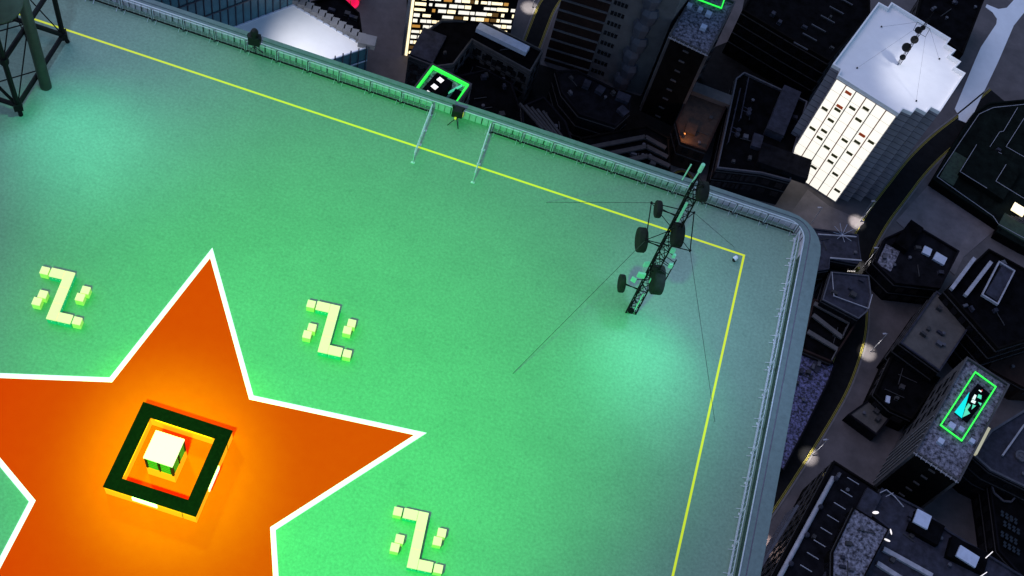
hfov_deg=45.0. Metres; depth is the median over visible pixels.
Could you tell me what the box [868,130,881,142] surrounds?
window
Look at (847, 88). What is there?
window
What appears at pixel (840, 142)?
window
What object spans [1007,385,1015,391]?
window
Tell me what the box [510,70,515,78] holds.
window
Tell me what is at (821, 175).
window
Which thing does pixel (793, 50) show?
window
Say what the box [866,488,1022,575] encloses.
skylight deck block
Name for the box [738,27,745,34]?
window
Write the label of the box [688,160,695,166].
window
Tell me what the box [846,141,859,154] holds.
window
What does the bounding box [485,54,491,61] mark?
window
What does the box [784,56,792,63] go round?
window
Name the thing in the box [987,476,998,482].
window
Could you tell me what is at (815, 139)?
window
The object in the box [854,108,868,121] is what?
window
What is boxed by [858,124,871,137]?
window
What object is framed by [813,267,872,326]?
slate hip house
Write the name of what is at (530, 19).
kerb
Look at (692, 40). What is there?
ring roof tower
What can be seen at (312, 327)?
cube stool
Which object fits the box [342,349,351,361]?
cube stool
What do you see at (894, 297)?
window
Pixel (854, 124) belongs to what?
window
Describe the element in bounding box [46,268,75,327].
zigzag bench
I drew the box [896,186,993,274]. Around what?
pavement
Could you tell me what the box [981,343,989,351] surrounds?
window
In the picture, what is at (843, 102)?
window
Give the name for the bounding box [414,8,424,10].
window
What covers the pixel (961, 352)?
window
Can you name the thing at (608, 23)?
window group
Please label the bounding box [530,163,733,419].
lattice mast
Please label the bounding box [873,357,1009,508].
ring roof tower
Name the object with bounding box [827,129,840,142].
window
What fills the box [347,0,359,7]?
pink sculpture
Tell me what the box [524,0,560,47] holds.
road
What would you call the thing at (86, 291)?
cube stool
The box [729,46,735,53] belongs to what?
window
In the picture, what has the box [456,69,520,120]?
dark slab block
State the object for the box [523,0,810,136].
yard pavement
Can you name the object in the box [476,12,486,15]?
window
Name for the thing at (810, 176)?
window
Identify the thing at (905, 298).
window
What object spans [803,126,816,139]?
window
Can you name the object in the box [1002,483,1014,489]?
window
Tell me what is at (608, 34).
window group
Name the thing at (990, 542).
window
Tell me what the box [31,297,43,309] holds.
cube stool
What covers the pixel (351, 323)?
cube stool
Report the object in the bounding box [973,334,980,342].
window
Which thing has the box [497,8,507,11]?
window
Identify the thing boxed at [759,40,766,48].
window
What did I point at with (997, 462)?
building
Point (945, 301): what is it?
window
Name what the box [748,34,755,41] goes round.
window
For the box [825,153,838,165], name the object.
window
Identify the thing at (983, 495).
window
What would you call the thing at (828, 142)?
window
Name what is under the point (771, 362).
safety railing
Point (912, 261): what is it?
two skylight block
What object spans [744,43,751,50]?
window
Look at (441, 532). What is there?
cube stool
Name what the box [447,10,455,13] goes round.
window
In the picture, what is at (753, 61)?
window
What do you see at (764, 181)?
window
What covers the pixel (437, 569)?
cube stool
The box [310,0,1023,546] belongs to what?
ground
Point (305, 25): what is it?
white hall
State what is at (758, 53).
window
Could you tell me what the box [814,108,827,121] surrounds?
window
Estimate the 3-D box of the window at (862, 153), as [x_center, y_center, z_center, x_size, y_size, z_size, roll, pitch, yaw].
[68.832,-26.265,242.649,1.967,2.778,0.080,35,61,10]
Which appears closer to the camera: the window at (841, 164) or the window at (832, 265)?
the window at (832, 265)
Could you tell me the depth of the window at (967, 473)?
223.22 m
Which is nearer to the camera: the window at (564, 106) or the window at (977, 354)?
the window at (977, 354)
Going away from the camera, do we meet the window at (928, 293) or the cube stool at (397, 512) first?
the cube stool at (397, 512)
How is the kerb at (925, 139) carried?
on the ground
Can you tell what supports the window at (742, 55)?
in the tall black block at (799, 45)
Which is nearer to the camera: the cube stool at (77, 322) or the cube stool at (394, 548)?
the cube stool at (394, 548)
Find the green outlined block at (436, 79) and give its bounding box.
[414,63,471,104]
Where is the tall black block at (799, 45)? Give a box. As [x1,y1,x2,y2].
[722,0,869,99]
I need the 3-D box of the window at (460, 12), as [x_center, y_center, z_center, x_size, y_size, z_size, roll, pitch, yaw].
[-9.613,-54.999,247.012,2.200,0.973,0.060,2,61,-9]
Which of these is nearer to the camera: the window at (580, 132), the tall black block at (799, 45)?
the window at (580, 132)
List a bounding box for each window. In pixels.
[409,73,416,80]
[411,63,417,70]
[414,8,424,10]
[415,2,425,5]
[418,68,422,76]
[435,4,446,6]
[442,15,452,18]
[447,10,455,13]
[458,11,469,14]
[472,48,477,57]
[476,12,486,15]
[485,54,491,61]
[491,2,502,5]
[491,59,496,68]
[496,60,502,67]
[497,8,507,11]
[500,20,511,22]
[500,65,506,73]
[506,66,513,72]
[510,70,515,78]
[515,81,521,87]
[517,71,523,79]
[561,101,566,110]
[569,110,574,119]
[577,129,583,135]
[580,120,586,126]
[591,124,598,129]
[602,127,609,132]
[676,156,684,162]
[680,148,688,154]
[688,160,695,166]
[692,152,700,158]
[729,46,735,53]
[733,36,740,44]
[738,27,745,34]
[739,52,746,59]
[742,18,749,25]
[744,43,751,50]
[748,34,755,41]
[750,58,757,66]
[753,24,760,32]
[755,50,761,57]
[755,187,764,192]
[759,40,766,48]
[760,65,768,72]
[761,179,769,184]
[764,31,771,39]
[765,56,772,63]
[769,190,778,196]
[770,47,777,54]
[774,38,782,45]
[774,182,783,188]
[775,73,782,81]
[779,65,787,72]
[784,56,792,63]
[786,80,794,87]
[789,46,797,54]
[791,71,799,78]
[794,143,805,155]
[796,62,804,70]
[798,87,805,94]
[798,135,810,147]
[801,53,809,60]
[802,78,811,85]
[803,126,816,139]
[803,149,814,159]
[806,174,813,183]
[807,141,819,153]
[808,69,816,76]
[809,117,821,130]
[809,163,818,175]
[810,177,821,189]
[812,155,823,167]
[813,60,821,67]
[813,132,825,144]
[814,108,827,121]
[815,169,827,181]
[816,146,828,159]
[818,123,831,136]
[819,183,830,194]
[820,99,833,112]
[820,161,832,173]
[822,138,834,150]
[824,114,837,127]
[824,175,836,187]
[825,90,838,103]
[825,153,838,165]
[825,561,828,575]
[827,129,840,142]
[828,189,839,200]
[829,105,842,118]
[829,167,841,179]
[830,263,837,268]
[831,80,844,93]
[831,144,844,156]
[833,120,846,133]
[833,181,845,192]
[835,96,848,109]
[835,159,847,170]
[837,135,850,148]
[838,173,851,185]
[839,111,852,124]
[841,86,855,100]
[841,150,853,162]
[841,265,849,270]
[843,126,855,139]
[844,164,857,176]
[845,102,858,115]
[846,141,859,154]
[849,117,862,130]
[850,156,863,168]
[851,92,864,106]
[852,133,865,145]
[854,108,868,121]
[856,147,869,160]
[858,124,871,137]
[860,98,874,112]
[862,139,875,151]
[864,114,878,127]
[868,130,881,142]
[870,105,884,118]
[870,269,878,277]
[871,401,882,411]
[874,121,888,134]
[874,286,882,294]
[880,279,888,287]
[881,111,894,124]
[888,295,897,299]
[889,415,902,423]
[894,287,904,291]
[898,349,907,356]
[902,296,911,300]
[908,289,917,293]
[910,358,919,365]
[915,298,924,302]
[921,291,931,295]
[922,367,931,374]
[942,298,949,306]
[950,307,957,315]
[951,355,958,362]
[958,316,965,324]
[959,348,965,356]
[964,469,973,478]
[965,325,972,333]
[966,341,973,349]
[969,462,981,472]
[970,488,982,493]
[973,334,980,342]
[973,497,978,506]
[974,350,981,358]
[975,509,979,518]
[977,525,982,537]
[979,482,990,488]
[979,543,984,550]
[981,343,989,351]
[981,492,986,500]
[983,504,988,513]
[985,520,990,532]
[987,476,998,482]
[987,538,992,549]
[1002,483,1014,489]
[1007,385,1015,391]
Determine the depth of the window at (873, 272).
244.09 m
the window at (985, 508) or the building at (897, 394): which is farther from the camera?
the building at (897, 394)
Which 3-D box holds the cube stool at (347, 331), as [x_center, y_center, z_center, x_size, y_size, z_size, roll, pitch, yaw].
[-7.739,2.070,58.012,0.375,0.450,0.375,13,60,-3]
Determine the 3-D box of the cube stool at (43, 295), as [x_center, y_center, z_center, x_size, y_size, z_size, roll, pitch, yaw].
[-21.398,0.376,56.458,0.375,0.450,0.375,13,60,-3]
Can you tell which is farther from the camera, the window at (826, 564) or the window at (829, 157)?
the window at (829, 157)
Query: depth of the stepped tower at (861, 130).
239.46 m
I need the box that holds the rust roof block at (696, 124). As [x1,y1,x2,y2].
[669,82,731,172]
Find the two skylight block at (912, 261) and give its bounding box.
[862,220,959,304]
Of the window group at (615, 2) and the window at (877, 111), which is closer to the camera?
the window at (877, 111)
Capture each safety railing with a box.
[85,0,435,116]
[485,123,799,236]
[723,230,800,575]
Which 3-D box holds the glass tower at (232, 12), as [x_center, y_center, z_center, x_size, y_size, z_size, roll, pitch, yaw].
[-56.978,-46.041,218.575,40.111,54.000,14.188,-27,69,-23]
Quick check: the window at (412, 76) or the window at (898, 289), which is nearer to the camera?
the window at (898, 289)
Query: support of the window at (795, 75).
in the tall black block at (799, 45)
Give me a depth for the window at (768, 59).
265.63 m
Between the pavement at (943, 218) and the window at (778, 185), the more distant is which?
the pavement at (943, 218)
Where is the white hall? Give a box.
[233,0,376,70]
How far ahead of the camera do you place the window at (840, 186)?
252.51 m
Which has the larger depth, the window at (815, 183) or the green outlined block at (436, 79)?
the window at (815, 183)
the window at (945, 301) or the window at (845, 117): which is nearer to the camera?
the window at (945, 301)
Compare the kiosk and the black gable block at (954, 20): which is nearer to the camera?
the kiosk
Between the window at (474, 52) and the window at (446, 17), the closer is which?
the window at (446, 17)
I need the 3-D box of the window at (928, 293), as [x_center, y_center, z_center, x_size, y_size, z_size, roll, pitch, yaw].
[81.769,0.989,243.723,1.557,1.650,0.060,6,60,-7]
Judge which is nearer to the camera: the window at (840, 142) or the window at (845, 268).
the window at (845, 268)
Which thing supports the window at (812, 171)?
in the stepped tower at (861, 130)
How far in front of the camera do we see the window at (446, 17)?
247.93 m
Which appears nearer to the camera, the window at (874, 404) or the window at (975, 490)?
the window at (975, 490)
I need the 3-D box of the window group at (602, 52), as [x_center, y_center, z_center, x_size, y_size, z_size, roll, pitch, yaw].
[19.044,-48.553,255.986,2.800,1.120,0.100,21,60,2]
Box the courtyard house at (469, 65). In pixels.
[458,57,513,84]
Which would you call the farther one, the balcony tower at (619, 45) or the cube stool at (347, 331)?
the balcony tower at (619, 45)
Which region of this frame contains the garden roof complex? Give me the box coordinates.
[928,99,1023,255]
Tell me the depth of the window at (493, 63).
249.02 m
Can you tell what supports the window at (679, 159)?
in the rust roof block at (696, 124)
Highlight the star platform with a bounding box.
[0,248,425,575]
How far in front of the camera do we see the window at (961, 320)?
233.39 m
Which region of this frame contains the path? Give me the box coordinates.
[955,0,1023,122]
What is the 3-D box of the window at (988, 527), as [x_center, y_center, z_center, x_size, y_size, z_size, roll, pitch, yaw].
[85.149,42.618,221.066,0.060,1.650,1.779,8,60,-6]
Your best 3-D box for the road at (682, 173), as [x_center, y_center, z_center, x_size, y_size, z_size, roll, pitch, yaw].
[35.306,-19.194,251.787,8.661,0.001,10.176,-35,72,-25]
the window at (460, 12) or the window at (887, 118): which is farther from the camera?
the window at (460, 12)
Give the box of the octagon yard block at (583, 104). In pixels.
[547,69,630,140]
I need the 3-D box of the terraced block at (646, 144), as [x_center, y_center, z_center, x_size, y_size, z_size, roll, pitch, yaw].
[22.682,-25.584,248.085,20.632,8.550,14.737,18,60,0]
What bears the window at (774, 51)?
in the tall black block at (799, 45)
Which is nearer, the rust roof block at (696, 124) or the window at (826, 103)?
the window at (826, 103)
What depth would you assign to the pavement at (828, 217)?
254.66 m
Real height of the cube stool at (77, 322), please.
0.450 m
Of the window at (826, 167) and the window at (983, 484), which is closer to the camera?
the window at (983, 484)
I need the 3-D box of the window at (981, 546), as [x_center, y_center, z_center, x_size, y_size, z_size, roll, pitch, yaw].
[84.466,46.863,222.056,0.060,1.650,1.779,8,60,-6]
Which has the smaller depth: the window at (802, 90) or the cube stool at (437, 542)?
the cube stool at (437, 542)
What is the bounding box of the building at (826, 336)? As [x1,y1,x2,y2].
[802,298,856,365]
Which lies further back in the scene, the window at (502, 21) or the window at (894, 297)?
the window at (502, 21)
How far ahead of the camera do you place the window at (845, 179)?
250.18 m
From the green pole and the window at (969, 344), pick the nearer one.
the green pole
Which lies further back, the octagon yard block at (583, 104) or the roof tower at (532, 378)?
the octagon yard block at (583, 104)
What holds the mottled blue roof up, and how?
on the ground
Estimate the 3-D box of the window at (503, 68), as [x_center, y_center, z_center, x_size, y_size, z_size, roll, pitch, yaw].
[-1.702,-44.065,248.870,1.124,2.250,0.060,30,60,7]
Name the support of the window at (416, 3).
in the office block at (428, 14)
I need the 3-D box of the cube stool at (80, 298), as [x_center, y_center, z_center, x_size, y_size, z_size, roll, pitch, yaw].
[-19.778,0.516,56.677,0.375,0.450,0.375,13,60,-3]
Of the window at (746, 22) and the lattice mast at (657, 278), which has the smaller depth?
the lattice mast at (657, 278)
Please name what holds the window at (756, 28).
in the tall black block at (799, 45)
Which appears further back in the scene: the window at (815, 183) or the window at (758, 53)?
the window at (758, 53)
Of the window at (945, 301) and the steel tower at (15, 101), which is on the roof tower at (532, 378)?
the steel tower at (15, 101)
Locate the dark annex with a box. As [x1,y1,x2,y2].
[311,0,361,32]
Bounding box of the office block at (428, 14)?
[401,0,517,55]
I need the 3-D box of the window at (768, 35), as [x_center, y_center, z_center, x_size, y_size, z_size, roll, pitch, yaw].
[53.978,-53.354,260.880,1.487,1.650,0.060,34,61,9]
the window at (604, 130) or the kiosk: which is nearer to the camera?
the kiosk
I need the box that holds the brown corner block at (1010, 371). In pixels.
[986,353,1023,400]
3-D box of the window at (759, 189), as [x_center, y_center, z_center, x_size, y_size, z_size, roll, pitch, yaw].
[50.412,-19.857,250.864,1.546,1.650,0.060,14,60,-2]
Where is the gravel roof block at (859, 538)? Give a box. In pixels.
[824,507,888,575]
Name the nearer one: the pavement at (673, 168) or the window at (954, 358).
the window at (954, 358)
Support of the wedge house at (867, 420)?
on the ground
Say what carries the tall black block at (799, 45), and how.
on the yard pavement at (722, 72)
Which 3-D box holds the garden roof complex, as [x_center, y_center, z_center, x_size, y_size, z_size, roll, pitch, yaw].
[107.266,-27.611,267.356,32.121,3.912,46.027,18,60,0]
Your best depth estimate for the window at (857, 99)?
233.53 m
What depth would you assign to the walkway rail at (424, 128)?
63.74 m
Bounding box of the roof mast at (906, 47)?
[856,13,939,101]
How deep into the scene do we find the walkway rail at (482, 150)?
63.55 m
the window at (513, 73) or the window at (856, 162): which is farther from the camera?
the window at (513, 73)
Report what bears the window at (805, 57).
in the tall black block at (799, 45)
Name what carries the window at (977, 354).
in the louvre roof block at (981, 298)
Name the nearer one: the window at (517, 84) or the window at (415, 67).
the window at (415, 67)
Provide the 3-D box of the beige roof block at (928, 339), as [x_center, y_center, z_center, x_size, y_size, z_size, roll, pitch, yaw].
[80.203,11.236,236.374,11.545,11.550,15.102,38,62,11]
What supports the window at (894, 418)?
in the building at (897, 394)
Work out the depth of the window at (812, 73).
261.64 m
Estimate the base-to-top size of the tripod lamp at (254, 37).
2.021 m
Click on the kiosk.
(165, 456)
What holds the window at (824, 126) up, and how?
in the stepped tower at (861, 130)
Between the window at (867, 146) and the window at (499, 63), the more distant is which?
the window at (499, 63)
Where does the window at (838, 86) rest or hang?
in the stepped tower at (861, 130)
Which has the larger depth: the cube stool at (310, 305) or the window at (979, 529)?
the window at (979, 529)
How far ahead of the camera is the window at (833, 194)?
255.30 m
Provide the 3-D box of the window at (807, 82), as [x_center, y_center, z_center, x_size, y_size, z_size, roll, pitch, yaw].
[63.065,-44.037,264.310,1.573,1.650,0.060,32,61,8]
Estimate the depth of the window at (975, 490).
225.36 m
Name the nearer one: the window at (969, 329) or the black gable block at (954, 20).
the window at (969, 329)
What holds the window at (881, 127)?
in the stepped tower at (861, 130)
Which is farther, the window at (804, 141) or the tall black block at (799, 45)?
the tall black block at (799, 45)
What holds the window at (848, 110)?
in the stepped tower at (861, 130)
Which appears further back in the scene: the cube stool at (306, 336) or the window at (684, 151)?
the window at (684, 151)
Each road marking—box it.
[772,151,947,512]
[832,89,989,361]
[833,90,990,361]
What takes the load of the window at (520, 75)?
in the courtyard block at (451, 45)
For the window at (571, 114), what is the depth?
247.17 m
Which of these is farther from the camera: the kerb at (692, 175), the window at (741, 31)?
the window at (741, 31)
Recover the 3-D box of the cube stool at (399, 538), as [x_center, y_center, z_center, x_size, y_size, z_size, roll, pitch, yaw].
[-4.888,10.942,53.597,0.375,0.450,0.375,13,60,-3]
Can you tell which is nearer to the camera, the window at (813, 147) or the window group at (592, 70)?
the window at (813, 147)
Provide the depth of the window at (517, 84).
250.18 m
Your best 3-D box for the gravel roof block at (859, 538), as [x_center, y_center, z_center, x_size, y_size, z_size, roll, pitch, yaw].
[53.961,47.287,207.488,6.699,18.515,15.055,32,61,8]
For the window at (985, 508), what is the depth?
222.60 m
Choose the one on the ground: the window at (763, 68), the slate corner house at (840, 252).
the slate corner house at (840, 252)
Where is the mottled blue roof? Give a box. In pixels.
[779,356,835,474]
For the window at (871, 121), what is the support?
in the stepped tower at (861, 130)
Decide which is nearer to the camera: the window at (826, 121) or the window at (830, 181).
the window at (826, 121)
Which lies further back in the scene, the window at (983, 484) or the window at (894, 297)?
the window at (894, 297)
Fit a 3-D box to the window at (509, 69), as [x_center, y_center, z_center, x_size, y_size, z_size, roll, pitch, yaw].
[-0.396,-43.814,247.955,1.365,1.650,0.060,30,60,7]
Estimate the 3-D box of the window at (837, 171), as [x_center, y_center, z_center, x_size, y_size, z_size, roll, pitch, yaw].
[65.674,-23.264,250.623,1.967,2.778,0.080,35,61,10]
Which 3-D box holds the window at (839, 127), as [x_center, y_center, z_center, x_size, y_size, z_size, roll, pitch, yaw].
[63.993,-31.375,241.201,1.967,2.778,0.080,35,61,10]
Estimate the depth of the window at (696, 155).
249.75 m
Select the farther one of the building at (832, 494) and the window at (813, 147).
the window at (813, 147)
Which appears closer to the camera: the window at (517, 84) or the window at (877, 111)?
the window at (877, 111)
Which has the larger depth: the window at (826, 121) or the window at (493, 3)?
the window at (493, 3)
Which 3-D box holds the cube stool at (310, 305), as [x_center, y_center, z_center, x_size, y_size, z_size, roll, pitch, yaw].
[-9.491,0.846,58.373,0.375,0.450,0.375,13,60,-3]
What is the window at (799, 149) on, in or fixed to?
in the stepped tower at (861, 130)
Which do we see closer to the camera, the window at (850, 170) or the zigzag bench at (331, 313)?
the zigzag bench at (331, 313)
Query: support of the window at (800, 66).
in the tall black block at (799, 45)
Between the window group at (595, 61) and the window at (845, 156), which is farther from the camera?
the window group at (595, 61)
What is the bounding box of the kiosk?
[143,430,186,482]
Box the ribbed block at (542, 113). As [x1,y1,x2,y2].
[519,96,571,138]
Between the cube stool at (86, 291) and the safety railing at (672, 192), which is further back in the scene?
the safety railing at (672, 192)
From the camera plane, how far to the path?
283.82 m
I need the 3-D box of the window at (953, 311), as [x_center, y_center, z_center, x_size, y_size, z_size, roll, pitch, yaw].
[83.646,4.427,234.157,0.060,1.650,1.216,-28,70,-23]
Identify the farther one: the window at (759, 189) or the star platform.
the window at (759, 189)
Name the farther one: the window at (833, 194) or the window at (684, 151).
the window at (833, 194)
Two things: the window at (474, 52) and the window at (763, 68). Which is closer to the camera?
the window at (474, 52)
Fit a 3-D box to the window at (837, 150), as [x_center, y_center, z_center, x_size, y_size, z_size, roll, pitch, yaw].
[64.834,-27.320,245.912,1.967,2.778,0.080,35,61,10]
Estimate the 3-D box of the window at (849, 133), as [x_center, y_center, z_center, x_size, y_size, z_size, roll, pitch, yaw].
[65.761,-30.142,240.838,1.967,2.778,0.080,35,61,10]
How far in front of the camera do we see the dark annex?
245.62 m
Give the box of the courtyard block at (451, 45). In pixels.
[405,19,542,103]
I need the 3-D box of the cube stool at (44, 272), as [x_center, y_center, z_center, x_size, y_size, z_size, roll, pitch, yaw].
[-21.530,-0.708,57.037,0.375,0.450,0.375,13,60,-3]
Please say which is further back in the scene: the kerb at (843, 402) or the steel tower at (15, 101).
the kerb at (843, 402)
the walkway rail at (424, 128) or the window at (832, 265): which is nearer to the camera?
the walkway rail at (424, 128)
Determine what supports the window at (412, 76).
in the courtyard block at (451, 45)
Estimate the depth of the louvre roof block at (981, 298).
233.92 m
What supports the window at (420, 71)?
in the courtyard block at (451, 45)
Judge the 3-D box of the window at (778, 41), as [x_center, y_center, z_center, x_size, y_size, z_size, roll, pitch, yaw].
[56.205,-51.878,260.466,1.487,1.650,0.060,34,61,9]
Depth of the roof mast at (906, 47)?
231.37 m
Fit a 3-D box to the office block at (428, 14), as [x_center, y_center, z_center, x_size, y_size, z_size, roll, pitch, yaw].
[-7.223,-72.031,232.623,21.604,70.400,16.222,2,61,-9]
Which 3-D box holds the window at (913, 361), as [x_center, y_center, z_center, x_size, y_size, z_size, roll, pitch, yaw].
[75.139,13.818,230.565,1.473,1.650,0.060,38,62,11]
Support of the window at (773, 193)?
in the building at (754, 156)
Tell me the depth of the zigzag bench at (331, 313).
57.67 m
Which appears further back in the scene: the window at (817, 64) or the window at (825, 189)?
the window at (817, 64)
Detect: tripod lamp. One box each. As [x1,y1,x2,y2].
[247,28,262,52]
[447,104,464,127]
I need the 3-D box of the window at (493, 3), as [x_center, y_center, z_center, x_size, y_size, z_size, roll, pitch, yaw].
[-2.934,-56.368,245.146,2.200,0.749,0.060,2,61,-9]
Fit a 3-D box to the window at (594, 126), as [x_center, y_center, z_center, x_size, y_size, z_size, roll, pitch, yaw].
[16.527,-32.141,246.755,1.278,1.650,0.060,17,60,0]
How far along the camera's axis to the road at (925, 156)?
252.16 m
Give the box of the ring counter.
[103,402,232,522]
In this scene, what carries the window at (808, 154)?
in the stepped tower at (861, 130)
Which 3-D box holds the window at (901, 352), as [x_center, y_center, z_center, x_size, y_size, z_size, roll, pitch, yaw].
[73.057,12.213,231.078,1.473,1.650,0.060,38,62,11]
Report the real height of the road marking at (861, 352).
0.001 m
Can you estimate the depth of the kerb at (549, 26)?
267.47 m
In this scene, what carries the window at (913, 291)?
in the two skylight block at (912, 261)
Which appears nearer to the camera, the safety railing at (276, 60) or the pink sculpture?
the safety railing at (276, 60)
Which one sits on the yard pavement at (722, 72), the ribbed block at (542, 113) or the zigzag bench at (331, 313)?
the ribbed block at (542, 113)
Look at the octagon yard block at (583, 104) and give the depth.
247.90 m
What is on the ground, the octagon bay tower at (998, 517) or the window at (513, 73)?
the octagon bay tower at (998, 517)
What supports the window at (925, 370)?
in the beige roof block at (928, 339)
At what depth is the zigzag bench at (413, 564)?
53.46 m
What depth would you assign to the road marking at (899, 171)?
262.91 m
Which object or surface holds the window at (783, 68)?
in the tall black block at (799, 45)
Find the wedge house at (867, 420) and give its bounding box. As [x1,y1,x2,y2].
[842,400,889,440]
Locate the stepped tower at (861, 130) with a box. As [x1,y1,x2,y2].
[791,2,964,202]
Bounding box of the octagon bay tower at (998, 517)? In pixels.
[971,486,1023,575]
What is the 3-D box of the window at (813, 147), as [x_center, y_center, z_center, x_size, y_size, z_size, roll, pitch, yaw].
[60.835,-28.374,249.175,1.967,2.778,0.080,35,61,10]
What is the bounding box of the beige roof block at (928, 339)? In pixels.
[876,291,966,382]
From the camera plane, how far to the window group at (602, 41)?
253.31 m
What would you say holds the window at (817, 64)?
in the tall black block at (799, 45)
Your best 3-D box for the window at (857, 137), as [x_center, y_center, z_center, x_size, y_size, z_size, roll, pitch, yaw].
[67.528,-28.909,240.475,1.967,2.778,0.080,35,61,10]
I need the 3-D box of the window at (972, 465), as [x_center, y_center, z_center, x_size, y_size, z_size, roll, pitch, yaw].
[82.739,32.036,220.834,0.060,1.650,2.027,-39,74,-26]
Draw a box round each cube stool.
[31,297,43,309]
[37,290,48,302]
[39,266,50,278]
[72,316,83,328]
[75,293,85,305]
[80,286,91,297]
[302,330,311,342]
[306,300,315,311]
[307,323,316,335]
[342,326,351,337]
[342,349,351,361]
[347,319,355,330]
[389,543,399,554]
[392,507,402,518]
[394,534,404,546]
[432,536,441,548]
[432,564,442,575]
[436,528,446,539]
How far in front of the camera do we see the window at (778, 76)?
267.62 m
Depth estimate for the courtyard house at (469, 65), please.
250.45 m
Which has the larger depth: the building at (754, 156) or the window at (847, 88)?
the building at (754, 156)
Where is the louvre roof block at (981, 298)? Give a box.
[938,249,1023,368]
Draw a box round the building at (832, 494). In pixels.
[761,461,881,575]
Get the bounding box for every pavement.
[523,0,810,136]
[670,155,704,180]
[792,190,864,232]
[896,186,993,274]
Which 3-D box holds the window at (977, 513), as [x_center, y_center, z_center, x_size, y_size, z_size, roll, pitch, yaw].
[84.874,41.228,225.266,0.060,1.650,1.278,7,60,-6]
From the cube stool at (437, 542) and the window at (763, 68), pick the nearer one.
the cube stool at (437, 542)
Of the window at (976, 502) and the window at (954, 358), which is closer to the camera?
the window at (976, 502)
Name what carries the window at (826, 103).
in the stepped tower at (861, 130)
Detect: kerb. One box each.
[522,0,539,39]
[540,3,559,48]
[672,168,693,178]
[771,153,946,518]
[853,87,989,233]
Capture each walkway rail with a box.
[411,104,432,163]
[471,124,490,183]
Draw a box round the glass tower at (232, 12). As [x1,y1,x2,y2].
[155,0,309,25]
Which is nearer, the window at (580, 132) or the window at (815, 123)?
the window at (815, 123)
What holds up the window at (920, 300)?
in the two skylight block at (912, 261)
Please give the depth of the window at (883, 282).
243.31 m
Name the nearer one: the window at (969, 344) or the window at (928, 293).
the window at (969, 344)
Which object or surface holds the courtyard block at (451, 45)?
on the ground
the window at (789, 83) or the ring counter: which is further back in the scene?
the window at (789, 83)
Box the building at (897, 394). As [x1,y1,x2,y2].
[863,356,940,430]
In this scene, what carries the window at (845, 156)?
in the stepped tower at (861, 130)
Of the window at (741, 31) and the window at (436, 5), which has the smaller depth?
the window at (436, 5)
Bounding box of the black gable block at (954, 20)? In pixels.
[909,0,983,59]
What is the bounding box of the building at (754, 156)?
[706,72,811,204]
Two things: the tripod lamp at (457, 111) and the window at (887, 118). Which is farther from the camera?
the window at (887, 118)
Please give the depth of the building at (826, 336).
235.00 m
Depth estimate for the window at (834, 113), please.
239.25 m
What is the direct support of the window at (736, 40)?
in the tall black block at (799, 45)
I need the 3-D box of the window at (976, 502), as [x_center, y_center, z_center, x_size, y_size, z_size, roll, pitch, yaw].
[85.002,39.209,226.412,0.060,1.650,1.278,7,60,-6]
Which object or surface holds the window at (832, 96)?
in the stepped tower at (861, 130)
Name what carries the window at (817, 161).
in the stepped tower at (861, 130)
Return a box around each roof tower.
[0,0,820,575]
[639,0,735,126]
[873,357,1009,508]
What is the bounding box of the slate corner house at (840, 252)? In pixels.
[813,225,861,287]
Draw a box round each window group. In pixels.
[591,68,603,75]
[594,59,607,66]
[597,49,610,57]
[600,40,613,47]
[604,30,616,38]
[607,20,620,28]
[610,10,624,18]
[614,0,627,8]
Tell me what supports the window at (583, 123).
in the octagon yard block at (583, 104)
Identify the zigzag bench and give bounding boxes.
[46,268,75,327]
[315,301,342,359]
[402,508,432,574]
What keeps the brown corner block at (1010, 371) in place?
on the ground
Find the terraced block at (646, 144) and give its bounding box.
[578,125,670,171]
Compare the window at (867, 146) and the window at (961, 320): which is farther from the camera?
the window at (867, 146)
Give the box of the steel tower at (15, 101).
[0,0,69,116]
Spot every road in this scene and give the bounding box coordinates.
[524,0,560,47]
[674,170,692,178]
[772,89,1003,513]
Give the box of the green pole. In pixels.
[0,0,51,90]
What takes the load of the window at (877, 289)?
in the two skylight block at (912, 261)
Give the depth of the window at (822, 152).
248.75 m
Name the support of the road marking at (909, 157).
on the road at (925, 156)
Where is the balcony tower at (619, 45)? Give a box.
[544,0,688,94]
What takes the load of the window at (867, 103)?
in the stepped tower at (861, 130)
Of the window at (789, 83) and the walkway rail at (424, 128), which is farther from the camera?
the window at (789, 83)

